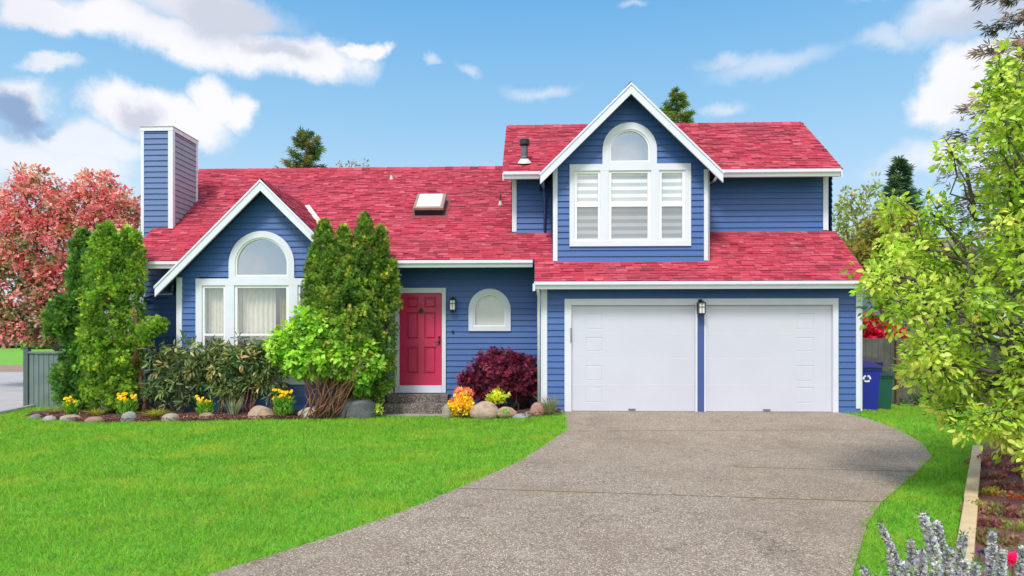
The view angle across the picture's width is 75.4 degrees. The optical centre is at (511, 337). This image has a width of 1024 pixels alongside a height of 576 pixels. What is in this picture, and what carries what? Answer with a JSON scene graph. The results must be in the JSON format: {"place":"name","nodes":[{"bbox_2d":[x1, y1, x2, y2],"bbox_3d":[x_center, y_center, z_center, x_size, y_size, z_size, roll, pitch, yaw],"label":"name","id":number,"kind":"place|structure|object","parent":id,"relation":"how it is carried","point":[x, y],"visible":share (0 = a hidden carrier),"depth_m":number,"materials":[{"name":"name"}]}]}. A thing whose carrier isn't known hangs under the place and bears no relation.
{"place":"outdoors","nodes":[
{"label":"outdoors","id":0,"kind":"place"},
{"bbox_2d":[0,372,22,410],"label":"side street","id":1,"kind":"structure","parent":0,"point":[11,389],"depth_m":20.12,"materials":[{"name":"grey asphalt"}]},
{"bbox_2d":[0,404,35,414],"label":"street kerb","id":2,"kind":"structure","parent":1,"relation":"on","point":[16,408],"depth_m":14.60,"materials":[{"name":"concrete"}]},
{"bbox_2d":[0,365,22,371],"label":"sidewalk","id":3,"kind":"structure","parent":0,"point":[11,368],"depth_m":34.28,"materials":[{"name":"beige concrete"}]},
{"bbox_2d":[0,348,1023,575],"bbox_3d":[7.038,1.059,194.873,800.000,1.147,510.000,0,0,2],"label":"ground","id":4,"kind":"structure","parent":0,"point":[11,356],"depth_m":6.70,"materials":[{"name":"green plant"}]},
{"bbox_2d":[0,329,20,347],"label":"distant shrub","id":5,"kind":"object","parent":4,"relation":"on","point":[8,346],"visible":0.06,"depth_m":58.71,"materials":[{"name":"green plant"}]},
{"bbox_2d":[15,326,49,348],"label":"distant shrub","id":6,"kind":"object","parent":4,"relation":"on","point":[35,346],"visible":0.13,"depth_m":56.80,"materials":[{"name":"green plant"}]},
{"bbox_2d":[0,161,140,353],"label":"photinia tree","id":7,"kind":"object","parent":4,"relation":"on","point":[42,277],"visible":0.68,"depth_m":20.60,"materials":[{"name":"pink plant"}]},
{"bbox_2d":[22,347,140,407],"bbox_3d":[-9.801,0.948,15.364,3.119,1.445,0.140,0,0,2],"label":"board fence","id":8,"kind":"object","parent":4,"relation":"on","point":[36,386],"visible":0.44,"depth_m":15.39,"materials":[{"name":"grey wood"}]},
{"bbox_2d":[25,406,561,422],"bbox_3d":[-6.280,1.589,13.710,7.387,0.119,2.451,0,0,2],"label":"planting bed","id":9,"kind":"object","parent":4,"relation":"on","point":[194,412],"visible":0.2,"depth_m":13.22,"materials":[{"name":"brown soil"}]},
{"bbox_2d":[28,414,43,419],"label":"rock","id":10,"kind":"object","parent":9,"relation":"on","point":[35,416],"visible":0.56,"depth_m":13.13,"materials":[{"name":"stone"}]},
{"bbox_2d":[42,415,57,421],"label":"rock","id":11,"kind":"object","parent":9,"relation":"on","point":[49,417],"visible":0.61,"depth_m":12.83,"materials":[{"name":"stone"}]},
{"bbox_2d":[40,407,62,413],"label":"grass clump","id":12,"kind":"object","parent":9,"relation":"on","point":[55,410],"visible":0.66,"depth_m":13.57,"materials":[{"name":"green plant"}]},
{"bbox_2d":[60,414,80,420],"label":"rock","id":13,"kind":"object","parent":9,"relation":"on","point":[67,417],"visible":0.53,"depth_m":12.83,"materials":[{"name":"stone"}]},
{"bbox_2d":[61,396,82,413],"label":"yellow daisies","id":14,"kind":"object","parent":9,"relation":"on","point":[70,405],"visible":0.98,"depth_m":13.29,"materials":[{"name":"green plant"}]},
{"bbox_2d":[38,225,106,409],"bbox_3d":[-9.357,-0.372,14.103,1.326,4.040,1.136,0,0,-19],"label":"spreading conifer","id":15,"kind":"object","parent":9,"relation":"on","point":[59,317],"visible":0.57,"depth_m":13.86,"materials":[{"name":"green plant"}]},
{"bbox_2d":[84,416,103,423],"bbox_3d":[-7.975,1.609,12.653,0.341,0.199,0.280,0,0,2],"label":"rock","id":16,"kind":"object","parent":9,"relation":"on","point":[93,419],"visible":0.62,"depth_m":12.55,"materials":[{"name":"stone"}]},
{"bbox_2d":[81,407,108,414],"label":"grass clump","id":17,"kind":"object","parent":9,"relation":"on","point":[94,411],"visible":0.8,"depth_m":13.26,"materials":[{"name":"green plant"}]},
{"bbox_2d":[72,219,170,412],"bbox_3d":[-8.015,-0.404,13.577,2.018,4.107,0.931,0,0,2],"label":"cedar tree","id":18,"kind":"object","parent":9,"relation":"on","point":[105,359],"visible":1,"depth_m":13.48,"materials":[{"name":"green plant"}]},
{"bbox_2d":[116,392,138,413],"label":"yellow daisies","id":19,"kind":"object","parent":9,"relation":"on","point":[125,405],"visible":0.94,"depth_m":13.24,"materials":[{"name":"green plant"}]},
{"bbox_2d":[120,411,136,421],"bbox_3d":[-7.425,1.584,12.823,0.315,0.303,0.236,0,0,2],"label":"rock","id":20,"kind":"object","parent":9,"relation":"on","point":[130,415],"visible":0.56,"depth_m":12.75,"materials":[{"name":"stone"}]},
{"bbox_2d":[115,398,153,412],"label":"dark undergrowth","id":21,"kind":"object","parent":9,"relation":"on","point":[140,402],"visible":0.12,"depth_m":13.82,"materials":[{"name":"green plant"}]},
{"bbox_2d":[133,408,173,417],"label":"grass clump","id":22,"kind":"object","parent":9,"relation":"on","point":[154,414],"visible":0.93,"depth_m":12.95,"materials":[{"name":"green plant"}]},
{"bbox_2d":[161,413,178,420],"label":"rock","id":23,"kind":"object","parent":9,"relation":"on","point":[171,415],"visible":0.51,"depth_m":12.84,"materials":[{"name":"stone"}]},
{"bbox_2d":[139,329,220,412],"bbox_3d":[-6.785,0.736,13.631,1.782,1.827,0.863,0,0,2],"label":"rhododendron","id":24,"kind":"object","parent":9,"relation":"on","point":[184,369],"visible":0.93,"depth_m":13.54,"materials":[{"name":"green plant"}]},
{"bbox_2d":[194,395,215,414],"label":"yellow daisies","id":25,"kind":"object","parent":9,"relation":"on","point":[202,404],"visible":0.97,"depth_m":13.19,"materials":[{"name":"green plant"}]},
{"bbox_2d":[199,412,214,418],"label":"rock","id":26,"kind":"object","parent":9,"relation":"on","point":[205,414],"visible":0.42,"depth_m":13.04,"materials":[{"name":"stone"}]},
{"bbox_2d":[195,335,249,412],"bbox_3d":[-5.947,0.790,13.607,1.050,1.711,0.710,0,0,2],"label":"rhododendron","id":27,"kind":"object","parent":9,"relation":"on","point":[219,391],"visible":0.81,"depth_m":13.52,"materials":[{"name":"green plant"}]},
{"bbox_2d":[220,398,244,414],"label":"grass clump","id":28,"kind":"object","parent":9,"relation":"on","point":[234,409],"visible":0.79,"depth_m":13.26,"materials":[{"name":"green plant"}]},
{"bbox_2d":[209,331,278,411],"bbox_3d":[-5.495,0.757,13.585,1.434,1.788,0.789,0,0,2],"label":"rhododendron","id":29,"kind":"object","parent":9,"relation":"on","point":[241,359],"visible":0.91,"depth_m":13.48,"materials":[{"name":"green plant"}]},
{"bbox_2d":[247,405,273,418],"bbox_3d":[-5.032,1.566,13.283,0.575,0.401,0.431,0,0,2],"label":"rock","id":30,"kind":"object","parent":9,"relation":"on","point":[255,411],"visible":0.48,"depth_m":13.16,"materials":[{"name":"stone"}]},
{"bbox_2d":[252,361,297,411],"bbox_3d":[-4.852,0.985,13.535,0.850,1.320,0.635,0,0,-27],"label":"rhododendron","id":31,"kind":"object","parent":9,"relation":"on","point":[275,385],"visible":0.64,"depth_m":13.49,"materials":[{"name":"green plant"}]},
{"bbox_2d":[272,389,295,415],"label":"yellow daisies","id":32,"kind":"object","parent":9,"relation":"on","point":[281,401],"visible":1,"depth_m":13.14,"materials":[{"name":"green plant"}]},
{"bbox_2d":[297,406,321,418],"bbox_3d":[-4.025,1.602,13.409,0.608,0.409,0.484,0,0,2],"label":"rock","id":33,"kind":"object","parent":9,"relation":"on","point":[305,412],"visible":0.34,"depth_m":13.24,"materials":[{"name":"stone"}]},
{"bbox_2d":[262,304,388,419],"bbox_3d":[-3.735,0.466,13.143,2.601,2.295,1.537,0,0,2],"label":"hydrangea","id":34,"kind":"object","parent":9,"relation":"on","point":[291,357],"visible":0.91,"depth_m":13.01,"materials":[{"name":"green plant"}]},
{"bbox_2d":[298,210,403,406],"bbox_3d":[-3.284,-0.480,13.325,2.112,4.243,1.254,0,0,2],"label":"arborvitae","id":35,"kind":"object","parent":9,"relation":"on","point":[341,289],"visible":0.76,"depth_m":13.29,"materials":[{"name":"green plant"}]},
{"bbox_2d":[274,125,327,167],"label":"fir tree","id":36,"kind":"object","parent":4,"relation":"on","point":[310,155],"visible":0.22,"depth_m":33.94,"materials":[{"name":"green plant"}]},
{"bbox_2d":[336,159,369,167],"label":"bare tree","id":37,"kind":"object","parent":4,"relation":"on","point":[341,166],"visible":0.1,"depth_m":33.29,"materials":[{"name":"grey plant"}]},
{"bbox_2d":[339,397,375,418],"bbox_3d":[-3.114,1.474,13.346,0.749,0.555,0.531,0,0,2],"label":"boulder","id":38,"kind":"object","parent":4,"relation":"on","point":[360,408],"visible":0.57,"depth_m":13.15,"materials":[{"name":"stone"}]},
{"bbox_2d":[374,402,384,414],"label":"leafy perennial","id":39,"kind":"object","parent":4,"relation":"on","point":[378,405],"visible":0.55,"depth_m":13.37,"materials":[{"name":"green plant"}]},
{"bbox_2d":[376,414,441,416],"bbox_3d":[-2.202,1.631,13.707,1.754,0.078,0.238,0,0,2],"label":"paver strip","id":40,"kind":"object","parent":4,"relation":"on","point":[417,415],"visible":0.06,"depth_m":13.66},
{"bbox_2d":[383,393,449,413],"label":"entry steps","id":41,"kind":"structure","parent":4,"relation":"on","point":[415,403],"depth_m":13.95,"materials":[{"name":"grey concrete"}]},
{"bbox_2d":[442,404,450,418],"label":"rock","id":42,"kind":"object","parent":4,"relation":"on","point":[446,413],"visible":0.7,"depth_m":13.16,"materials":[{"name":"stone"}]},
{"bbox_2d":[447,391,474,417],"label":"orange shrub","id":43,"kind":"object","parent":4,"relation":"on","point":[466,403],"visible":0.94,"depth_m":13.24,"materials":[{"name":"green plant"}]},
{"bbox_2d":[453,386,473,416],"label":"orange shrub","id":44,"kind":"object","parent":4,"relation":"on","point":[463,389],"visible":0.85,"depth_m":13.42,"materials":[{"name":"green plant"}]},
{"bbox_2d":[469,401,497,419],"bbox_3d":[-0.545,1.489,13.191,0.500,0.446,0.514,0,0,-39],"label":"boulder","id":45,"kind":"object","parent":4,"relation":"on","point":[486,410],"visible":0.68,"depth_m":13.06,"materials":[{"name":"stone"}]},
{"bbox_2d":[451,405,546,417],"bbox_3d":[-0.389,1.534,13.715,2.207,0.219,2.015,0,0,2],"label":"planting bed","id":46,"kind":"object","parent":4,"relation":"on","point":[523,409],"visible":0.15,"depth_m":13.76,"materials":[{"name":"brown soil"}]},
{"bbox_2d":[455,345,540,409],"bbox_3d":[-0.208,0.893,13.756,1.803,1.460,1.360,0,0,-23],"label":"japanese maple","id":47,"kind":"object","parent":46,"relation":"on","point":[516,378],"visible":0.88,"depth_m":13.54,"materials":[{"name":"purple plant"}]},
{"bbox_2d":[485,385,510,408],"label":"yellow shrub","id":48,"kind":"object","parent":46,"relation":"on","point":[495,397],"visible":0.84,"depth_m":13.35,"materials":[{"name":"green plant"}]},
{"bbox_2d":[497,407,516,418],"bbox_3d":[-0.109,1.497,13.088,0.428,0.259,0.315,0,0,2],"label":"rock","id":49,"kind":"object","parent":46,"relation":"on","point":[512,412],"visible":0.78,"depth_m":12.99,"materials":[{"name":"stone"}]},
{"bbox_2d":[513,413,528,418],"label":"rock","id":50,"kind":"object","parent":46,"relation":"on","point":[519,415],"visible":0.65,"depth_m":12.94,"materials":[{"name":"stone"}]},
{"bbox_2d":[519,399,532,405],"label":"grass clump","id":51,"kind":"object","parent":46,"relation":"on","point":[523,403],"visible":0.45,"depth_m":14.33,"materials":[{"name":"green plant"}]},
{"bbox_2d":[530,402,545,414],"bbox_3d":[0.554,1.462,13.073,0.413,0.374,0.326,0,0,2],"label":"rock","id":52,"kind":"object","parent":46,"relation":"on","point":[536,407],"visible":0.5,"depth_m":12.96,"materials":[{"name":"stone"}]},
{"bbox_2d":[535,391,564,414],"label":"grass clump","id":53,"kind":"object","parent":46,"relation":"on","point":[550,406],"visible":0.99,"depth_m":12.78,"materials":[{"name":"green plant"}]},
{"bbox_2d":[139,82,864,412],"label":"house","id":54,"kind":"structure","parent":4,"relation":"on","point":[631,246],"depth_m":13.85,"materials":[{"name":"blue paint"}]},
{"bbox_2d":[195,231,325,384],"bbox_3d":[-5.236,-0.455,14.211,2.992,4.150,0.775,0,0,2],"label":"window","id":55,"kind":"structure","parent":54,"relation":"in","point":[261,289],"depth_m":13.91,"materials":[{"name":"white glass"}]},
{"bbox_2d":[400,293,441,384],"bbox_3d":[-2.001,0.041,14.504,0.917,2.002,0.116,0,0,2],"label":"door","id":56,"kind":"structure","parent":54,"relation":"in","point":[421,314],"depth_m":14.52,"materials":[{"name":"paint"}]},
{"bbox_2d":[468,289,510,330],"bbox_3d":[-0.487,-0.619,14.495,0.921,0.965,0.115,0,0,2],"label":"window","id":57,"kind":"structure","parent":54,"relation":"in","point":[489,309],"depth_m":14.47,"materials":[{"name":"white glass"}]},
{"bbox_2d":[569,122,690,246],"bbox_3d":[2.413,-3.125,13.565,2.467,2.528,0.112,0,0,2],"label":"window","id":58,"kind":"structure","parent":54,"relation":"in","point":[630,198],"depth_m":13.57,"materials":[{"name":"white paint"}]},
{"bbox_2d":[571,306,694,410],"bbox_3d":[2.428,0.430,13.304,2.468,2.133,0.074,0,0,2],"label":"garage door","id":59,"kind":"structure","parent":54,"relation":"in","point":[624,358],"depth_m":13.29,"materials":[{"name":"white paint"}]},
{"bbox_2d":[706,305,831,411],"bbox_3d":[5.111,0.430,13.207,2.482,2.133,0.074,0,0,2],"label":"garage door","id":60,"kind":"structure","parent":54,"relation":"in","point":[760,358],"depth_m":13.19,"materials":[{"name":"white paint"}]},
{"bbox_2d":[659,85,696,122],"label":"fir tree","id":61,"kind":"object","parent":4,"relation":"on","point":[678,102],"visible":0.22,"depth_m":31.55,"materials":[{"name":"green plant"}]},
{"bbox_2d":[832,171,900,253],"bbox_3d":[12.408,-2.117,23.583,2.938,7.582,1.439,0,0,2],"label":"spring tree","id":62,"kind":"object","parent":4,"relation":"on","point":[853,212],"visible":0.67,"depth_m":23.49,"materials":[{"name":"green plant"}]},
{"bbox_2d":[862,361,882,409],"bbox_3d":[7.385,1.038,14.010,0.556,1.074,0.725,0,0,2],"label":"blue bin","id":63,"kind":"object","parent":4,"relation":"on","point":[871,374],"visible":0.6,"depth_m":13.72,"materials":[{"name":"plastic"}]},
{"bbox_2d":[862,356,884,370],"bbox_3d":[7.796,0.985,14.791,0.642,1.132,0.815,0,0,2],"label":"lid","id":64,"kind":"object","parent":63,"relation":"attached to","point":[873,360],"visible":0.1,"depth_m":14.39,"materials":[{"name":"plastic"}]},
{"bbox_2d":[862,308,909,338],"bbox_3d":[9.389,0.433,16.759,1.634,2.363,0.894,0,0,2],"label":"azalea","id":65,"kind":"object","parent":4,"relation":"on","point":[875,331],"visible":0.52,"depth_m":16.59,"materials":[{"name":"red plant"}]},
{"bbox_2d":[878,371,894,409],"bbox_3d":[8.017,1.171,14.543,0.471,0.898,0.636,0,0,2],"label":"green bin","id":66,"kind":"object","parent":4,"relation":"on","point":[885,390],"visible":0.53,"depth_m":14.29,"materials":[{"name":"plastic"}]},
{"bbox_2d":[843,200,932,313],"bbox_3d":[12.114,-1.414,21.563,3.314,6.194,1.285,0,0,2],"label":"olive tree","id":67,"kind":"object","parent":4,"relation":"on","point":[862,254],"visible":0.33,"depth_m":21.42,"materials":[{"name":"green plant"}]},
{"bbox_2d":[870,154,941,328],"bbox_3d":[17.267,-3.207,29.443,3.796,9.757,3.471,0,0,2],"label":"fir tree","id":68,"kind":"object","parent":4,"relation":"on","point":[897,182],"visible":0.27,"depth_m":29.15,"materials":[{"name":"green plant"}]},
{"bbox_2d":[841,237,989,338],"bbox_3d":[18.396,-1.628,32.357,6.449,6.495,7.400,0,0,2],"label":"tree","id":69,"kind":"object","parent":4,"relation":"on","point":[878,312],"depth_m":29.45,"materials":[{"name":"green plant"}]},
{"bbox_2d":[896,391,975,405],"bbox_3d":[9.873,1.442,15.319,1.777,0.509,0.840,0,0,2],"label":"shrub","id":70,"kind":"object","parent":4,"relation":"on","point":[916,398],"visible":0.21,"depth_m":15.37,"materials":[{"name":"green plant"}]},
{"bbox_2d":[857,507,1023,575],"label":"veronica plant","id":71,"kind":"object","parent":4,"relation":"on","point":[942,561],"visible":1,"depth_m":2.89,"materials":[{"name":"grey plant"}]},
{"bbox_2d":[905,242,977,333],"bbox_3d":[11.683,-0.517,18.105,1.894,4.270,1.297,0,0,2],"label":"lilac","id":72,"kind":"object","parent":4,"relation":"on","point":[943,282],"visible":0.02,"depth_m":18.00,"materials":[{"name":"green plant"}]},
{"bbox_2d":[862,338,1023,404],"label":"garden fence","id":73,"kind":"object","parent":4,"relation":"on","point":[884,349],"visible":0.11,"depth_m":15.85,"materials":[{"name":"grey wood"}]},
{"bbox_2d":[907,0,1023,341],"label":"plum fir","id":74,"kind":"object","parent":4,"relation":"on","point":[1019,20],"visible":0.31,"depth_m":15.79,"materials":[{"name":"green plant"}]},
{"bbox_2d":[955,496,978,570],"bbox_3d":[3.437,1.603,5.013,0.110,0.135,3.416,0,0,36],"label":"edging timber","id":75,"kind":"object","parent":4,"relation":"on","point":[969,515],"visible":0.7,"depth_m":5.49,"materials":[{"name":"beige wood"}]},
{"bbox_2d":[912,233,1023,337],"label":"garden tree","id":76,"kind":"object","parent":4,"relation":"on","point":[984,323],"visible":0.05,"depth_m":18.42,"materials":[{"name":"green plant"}]},
{"bbox_2d":[964,445,981,496],"bbox_3d":[5.536,1.603,7.921,0.110,0.135,3.737,0,0,36],"label":"edging timber","id":77,"kind":"object","parent":4,"relation":"on","point":[972,482],"visible":0.57,"depth_m":7.41,"materials":[{"name":"beige wood"}]},
{"bbox_2d":[974,430,1023,575],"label":"flower bed","id":78,"kind":"object","parent":4,"relation":"on","point":[1000,499],"visible":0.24,"depth_m":6.48,"materials":[{"name":"brown soil"}]},
{"bbox_2d":[841,37,1023,480],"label":"maple tree","id":79,"kind":"object","parent":78,"relation":"on","point":[938,366],"visible":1,"depth_m":6.67,"materials":[{"name":"green plant"}]},
{"bbox_2d":[958,498,1005,515],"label":"heather","id":80,"kind":"object","parent":78,"relation":"on","point":[981,504],"visible":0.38,"depth_m":6.04,"materials":[{"name":"green plant"}]},
{"bbox_2d":[977,515,1005,529],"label":"heather","id":81,"kind":"object","parent":78,"relation":"on","point":[985,521],"visible":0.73,"depth_m":5.55,"materials":[{"name":"pink plant"}]},
{"bbox_2d":[980,471,1004,479],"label":"heather","id":82,"kind":"object","parent":78,"relation":"on","point":[995,475],"visible":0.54,"depth_m":7.41,"materials":[{"name":"brown plant"}]},
{"bbox_2d":[976,548,1008,575],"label":"violet flower","id":83,"kind":"object","parent":78,"relation":"on","point":[982,551],"visible":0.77,"depth_m":3.22,"materials":[{"name":"purple plant"}]},
{"bbox_2d":[962,452,1023,469],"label":"heather","id":84,"kind":"object","parent":78,"relation":"on","point":[988,457],"visible":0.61,"depth_m":8.09,"materials":[{"name":"brown plant"}]},
{"bbox_2d":[979,485,1007,495],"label":"yellow flowers","id":85,"kind":"object","parent":78,"relation":"on","point":[989,491],"visible":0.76,"depth_m":6.73,"materials":[{"name":"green plant"}]},
{"bbox_2d":[968,526,1021,546],"bbox_3d":[3.777,1.575,5.191,0.407,0.185,0.469,0,0,2],"label":"heather","id":86,"kind":"object","parent":78,"relation":"on","point":[981,539],"visible":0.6,"depth_m":5.11,"materials":[{"name":"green plant"}]},
{"bbox_2d":[978,502,1023,519],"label":"heather","id":87,"kind":"object","parent":78,"relation":"on","point":[1005,507],"visible":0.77,"depth_m":5.86,"materials":[{"name":"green plant"}]},
{"bbox_2d":[981,479,1023,489],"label":"heather","id":88,"kind":"object","parent":78,"relation":"on","point":[1015,485],"visible":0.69,"depth_m":6.95,"materials":[{"name":"brown plant"}]},
{"bbox_2d":[991,449,1021,460],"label":"heather","id":89,"kind":"object","parent":78,"relation":"on","point":[1009,458],"visible":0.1,"depth_m":8.65,"materials":[{"name":"brown plant"}]},
{"bbox_2d":[996,466,1023,476],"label":"heather","id":90,"kind":"object","parent":78,"relation":"on","point":[1018,473],"visible":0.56,"depth_m":7.51,"materials":[{"name":"brown plant"}]},
{"bbox_2d":[997,490,1023,499],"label":"scarlet flowers","id":91,"kind":"object","parent":78,"relation":"on","point":[1010,494],"visible":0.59,"depth_m":6.46,"materials":[{"name":"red plant"}]},
{"bbox_2d":[998,519,1023,532],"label":"heather","id":92,"kind":"object","parent":78,"relation":"on","point":[1018,524],"visible":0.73,"depth_m":5.44,"materials":[{"name":"green plant"}]},
{"bbox_2d":[1007,551,1017,575],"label":"magenta flower","id":93,"kind":"object","parent":78,"relation":"on","point":[1011,559],"visible":0.46,"depth_m":3.27,"materials":[{"name":"pink plant"}]},
{"bbox_2d":[1006,508,1023,518],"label":"heather","id":94,"kind":"object","parent":78,"relation":"on","point":[1017,515],"visible":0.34,"depth_m":5.82,"materials":[{"name":"green plant"}]},
{"bbox_2d":[0,0,1023,337],"label":"sky","id":95,"kind":"structure","parent":0,"point":[387,83],"materials":[{"name":"blue"}]},
{"bbox_2d":[204,411,931,575],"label":"driveway","id":96,"kind":"structure","parent":0,"point":[641,493],"depth_m":6.26,"materials":[{"name":"concrete"}]}
]}

